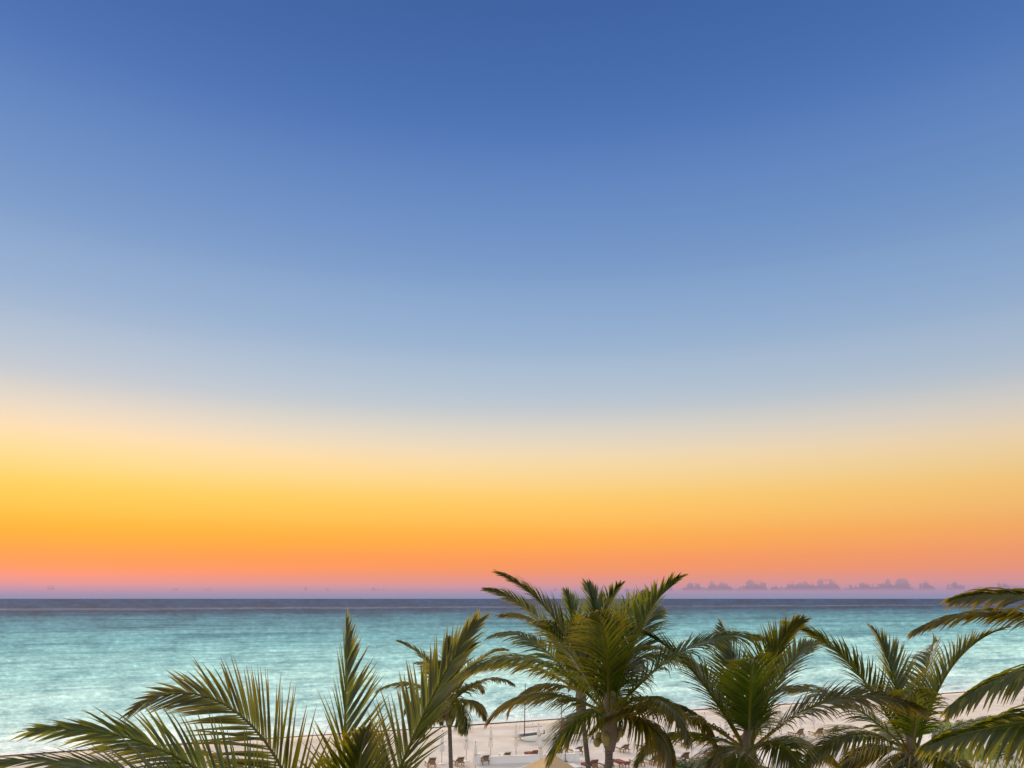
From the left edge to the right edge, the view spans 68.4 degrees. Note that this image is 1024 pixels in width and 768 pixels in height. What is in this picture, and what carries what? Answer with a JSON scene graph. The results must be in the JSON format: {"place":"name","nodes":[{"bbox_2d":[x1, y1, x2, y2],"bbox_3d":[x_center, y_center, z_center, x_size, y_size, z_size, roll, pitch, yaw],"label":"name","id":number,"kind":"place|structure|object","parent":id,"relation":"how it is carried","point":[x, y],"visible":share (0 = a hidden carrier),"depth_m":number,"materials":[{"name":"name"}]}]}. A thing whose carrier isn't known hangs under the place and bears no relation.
{"place":"outdoors","nodes":[
{"label":"outdoors","id":0,"kind":"place"},
{"bbox_2d":[0,599,1023,755],"bbox_3d":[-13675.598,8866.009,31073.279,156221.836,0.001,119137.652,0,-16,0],"label":"sea","id":1,"kind":"structure","parent":0,"point":[66,658],"depth_m":224.94,"materials":[{"name":"teal liquid"}]},
{"bbox_2d":[0,688,1023,767],"bbox_3d":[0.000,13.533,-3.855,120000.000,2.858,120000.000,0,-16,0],"label":"ground","id":2,"kind":"structure","parent":0,"point":[502,738],"depth_m":77.39,"materials":[{"name":"beige sand"}]},
{"bbox_2d":[0,605,490,767],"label":"palm","id":3,"kind":"object","parent":2,"relation":"on","point":[435,694],"visible":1,"depth_m":13.57,"materials":[{"name":"green plant"}]},
{"bbox_2d":[425,756,436,767],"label":"lounger","id":4,"kind":"object","parent":2,"relation":"on","point":[431,760],"visible":1,"depth_m":64.70,"materials":[{"name":"brown wood"}]},
{"bbox_2d":[439,730,444,764],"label":"umbrella","id":5,"kind":"object","parent":2,"relation":"on","point":[441,748],"visible":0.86,"depth_m":66.58,"materials":[{"name":"white fabric"}]},
{"bbox_2d":[375,634,515,767],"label":"palm","id":6,"kind":"object","parent":2,"relation":"on","point":[459,712],"visible":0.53,"depth_m":32.07,"materials":[{"name":"green plant"}]},
{"bbox_2d":[453,756,464,766],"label":"lounger","id":7,"kind":"object","parent":2,"relation":"on","point":[459,759],"visible":0.91,"depth_m":65.36,"materials":[{"name":"white fabric"}]},
{"bbox_2d":[464,734,468,761],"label":"umbrella","id":8,"kind":"object","parent":2,"relation":"on","point":[466,746],"visible":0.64,"depth_m":67.62,"materials":[{"name":"white fabric"}]},
{"bbox_2d":[472,741,477,767],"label":"umbrella","id":9,"kind":"object","parent":2,"relation":"on","point":[475,760],"visible":1,"depth_m":61.36,"materials":[{"name":"white fabric"}]},
{"bbox_2d":[481,754,489,764],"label":"lounger","id":10,"kind":"object","parent":2,"relation":"on","point":[484,757],"visible":0.76,"depth_m":66.09,"materials":[{"name":"brown wood"}]},
{"bbox_2d":[488,728,492,755],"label":"umbrella","id":11,"kind":"object","parent":2,"relation":"on","point":[490,743],"visible":0.77,"depth_m":68.58,"materials":[{"name":"white fabric"}]},
{"bbox_2d":[499,751,511,754],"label":"lounger","id":12,"kind":"object","parent":2,"relation":"on","point":[506,753],"visible":0.56,"depth_m":67.41,"materials":[{"name":"white fabric"}]},
{"bbox_2d":[513,727,517,746],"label":"umbrella","id":13,"kind":"object","parent":2,"relation":"on","point":[515,744],"visible":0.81,"depth_m":69.16,"materials":[{"name":"white fabric"}]},
{"bbox_2d":[477,749,579,764],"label":"terrace wall","id":14,"kind":"structure","parent":2,"relation":"on","point":[508,759],"depth_m":66.89,"materials":[{"name":"white paint"}]},
{"bbox_2d":[524,750,537,754],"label":"lounger","id":15,"kind":"object","parent":2,"relation":"on","point":[531,752],"visible":0.53,"depth_m":68.09,"materials":[{"name":"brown wood"}]},
{"bbox_2d":[511,683,555,741],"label":"catamaran","id":16,"kind":"object","parent":2,"relation":"on","point":[529,736],"visible":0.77,"depth_m":77.69,"materials":[{"name":"white plastic"}]},
{"bbox_2d":[536,724,539,743],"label":"umbrella","id":17,"kind":"object","parent":2,"relation":"on","point":[538,736],"visible":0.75,"depth_m":70.17,"materials":[{"name":"white fabric"}]},
{"bbox_2d":[538,735,542,758],"bbox_3d":[2.442,31.455,64.341,0.526,2.790,0.540,0,-16,0],"label":"umbrella","id":18,"kind":"object","parent":2,"relation":"on","point":[540,755],"visible":0.95,"depth_m":64.33,"materials":[{"name":"white fabric"}]},
{"bbox_2d":[524,756,573,767],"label":"umbrella","id":19,"kind":"object","parent":2,"relation":"on","point":[557,762],"visible":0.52,"depth_m":53.40,"materials":[{"name":"fabric"}]},
{"bbox_2d":[549,702,593,740],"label":"catamaran","id":20,"kind":"object","parent":2,"relation":"on","point":[573,734],"visible":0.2,"depth_m":78.00,"materials":[{"name":"white plastic"}]},
{"bbox_2d":[567,745,582,754],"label":"lounger","id":21,"kind":"object","parent":2,"relation":"on","point":[579,747],"visible":0.54,"depth_m":70.16,"materials":[{"name":"white fabric"}]},
{"bbox_2d":[569,763,583,767],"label":"lounger","id":22,"kind":"object","parent":2,"relation":"on","point":[574,765],"visible":0.68,"depth_m":63.02,"materials":[{"name":"white fabric"}]},
{"bbox_2d":[460,579,696,767],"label":"thin palm","id":23,"kind":"object","parent":2,"relation":"on","point":[569,599],"visible":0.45,"depth_m":24.55,"materials":[{"name":"green plant"}]},
{"bbox_2d":[581,759,598,767],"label":"lounger","id":24,"kind":"object","parent":2,"relation":"on","point":[593,763],"visible":0.57,"depth_m":63.46,"materials":[{"name":"brown wood"}]},
{"bbox_2d":[597,758,614,767],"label":"lounger","id":25,"kind":"object","parent":2,"relation":"on","point":[601,762],"visible":0.43,"depth_m":64.75,"materials":[{"name":"white fabric"}]},
{"bbox_2d":[452,569,773,767],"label":"palm","id":26,"kind":"object","parent":2,"relation":"on","point":[608,675],"visible":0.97,"depth_m":19.95,"materials":[{"name":"green plant"}]},
{"bbox_2d":[613,759,630,767],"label":"lounger","id":27,"kind":"object","parent":2,"relation":"on","point":[621,762],"visible":0.93,"depth_m":64.86,"materials":[{"name":"red fabric"}]},
{"bbox_2d":[615,743,629,753],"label":"lounger","id":28,"kind":"object","parent":2,"relation":"on","point":[625,746],"visible":0.89,"depth_m":71.21,"materials":[{"name":"brown wood"}]},
{"bbox_2d":[626,719,630,749],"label":"umbrella","id":29,"kind":"object","parent":2,"relation":"on","point":[627,727],"visible":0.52,"depth_m":73.31,"materials":[{"name":"white fabric"}]},
{"bbox_2d":[629,757,644,767],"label":"lounger","id":30,"kind":"object","parent":2,"relation":"on","point":[631,759],"visible":0.2,"depth_m":65.95,"materials":[{"name":"brown wood"}]},
{"bbox_2d":[644,755,659,765],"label":"lounger","id":31,"kind":"object","parent":2,"relation":"on","point":[649,759],"visible":0.52,"depth_m":66.03,"materials":[{"name":"white fabric"}]},
{"bbox_2d":[676,751,689,761],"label":"lounger","id":32,"kind":"object","parent":2,"relation":"on","point":[685,754],"visible":0.77,"depth_m":67.00,"materials":[{"name":"brown wood"}]},
{"bbox_2d":[676,756,765,767],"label":"garden strip","id":33,"kind":"object","parent":2,"relation":"on","point":[688,764],"visible":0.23,"depth_m":64.60,"materials":[{"name":"green plant"}]},
{"bbox_2d":[724,719,729,740],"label":"umbrella","id":34,"kind":"object","parent":2,"relation":"on","point":[726,726],"visible":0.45,"depth_m":77.66,"materials":[{"name":"white fabric"}]},
{"bbox_2d":[587,613,933,767],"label":"palm","id":35,"kind":"object","parent":2,"relation":"on","point":[746,713],"visible":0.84,"depth_m":19.69,"materials":[{"name":"green plant"}]},
{"bbox_2d":[756,748,819,767],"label":"cabana","id":36,"kind":"object","parent":2,"relation":"on","point":[764,761],"visible":0.16,"depth_m":55.62,"materials":[{"name":"white fabric"}]},
{"bbox_2d":[787,728,804,736],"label":"lounger","id":37,"kind":"object","parent":2,"relation":"on","point":[799,730],"visible":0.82,"depth_m":79.22,"materials":[{"name":"brown wood"}]},
{"bbox_2d":[808,727,823,735],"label":"lounger","id":38,"kind":"object","parent":2,"relation":"on","point":[817,730],"visible":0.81,"depth_m":79.60,"materials":[{"name":"brown wood"}]},
{"bbox_2d":[791,745,874,767],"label":"cabana","id":39,"kind":"object","parent":2,"relation":"on","point":[837,759],"visible":0.06,"depth_m":57.62,"materials":[{"name":"white fabric"}]},
{"bbox_2d":[843,739,926,766],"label":"cabana","id":40,"kind":"object","parent":2,"relation":"on","point":[892,752],"visible":0.07,"depth_m":60.12,"materials":[{"name":"white fabric"}]},
{"bbox_2d":[768,620,1010,767],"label":"palm","id":41,"kind":"object","parent":2,"relation":"on","point":[907,725],"visible":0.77,"depth_m":20.46,"materials":[{"name":"green plant"}]},
{"bbox_2d":[836,712,1020,767],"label":"dune vegetation","id":42,"kind":"object","parent":2,"relation":"on","point":[971,756],"visible":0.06,"depth_m":68.41,"materials":[{"name":"green plant"}]},
{"bbox_2d":[892,733,976,767],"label":"cabana","id":43,"kind":"object","parent":2,"relation":"on","point":[926,738],"visible":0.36,"depth_m":62.41,"materials":[{"name":"white fabric"}]},
{"bbox_2d":[862,725,1023,760],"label":"dune cover","id":44,"kind":"object","parent":2,"relation":"on","point":[982,750],"visible":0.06,"depth_m":69.13,"materials":[{"name":"green plant"}]},
{"bbox_2d":[906,587,1023,767],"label":"palm","id":45,"kind":"object","parent":2,"relation":"on","point":[1011,732],"visible":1,"depth_m":10.76,"materials":[{"name":"green plant"}]},
{"bbox_2d":[975,736,1023,767],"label":"cabana","id":46,"kind":"object","parent":2,"relation":"on","point":[1000,744],"visible":0.08,"depth_m":63.24,"materials":[{"name":"white fabric"}]},
{"bbox_2d":[0,0,1023,598],"label":"sky","id":47,"kind":"structure","parent":0,"point":[299,299],"materials":[{"name":"blue"}]}
]}

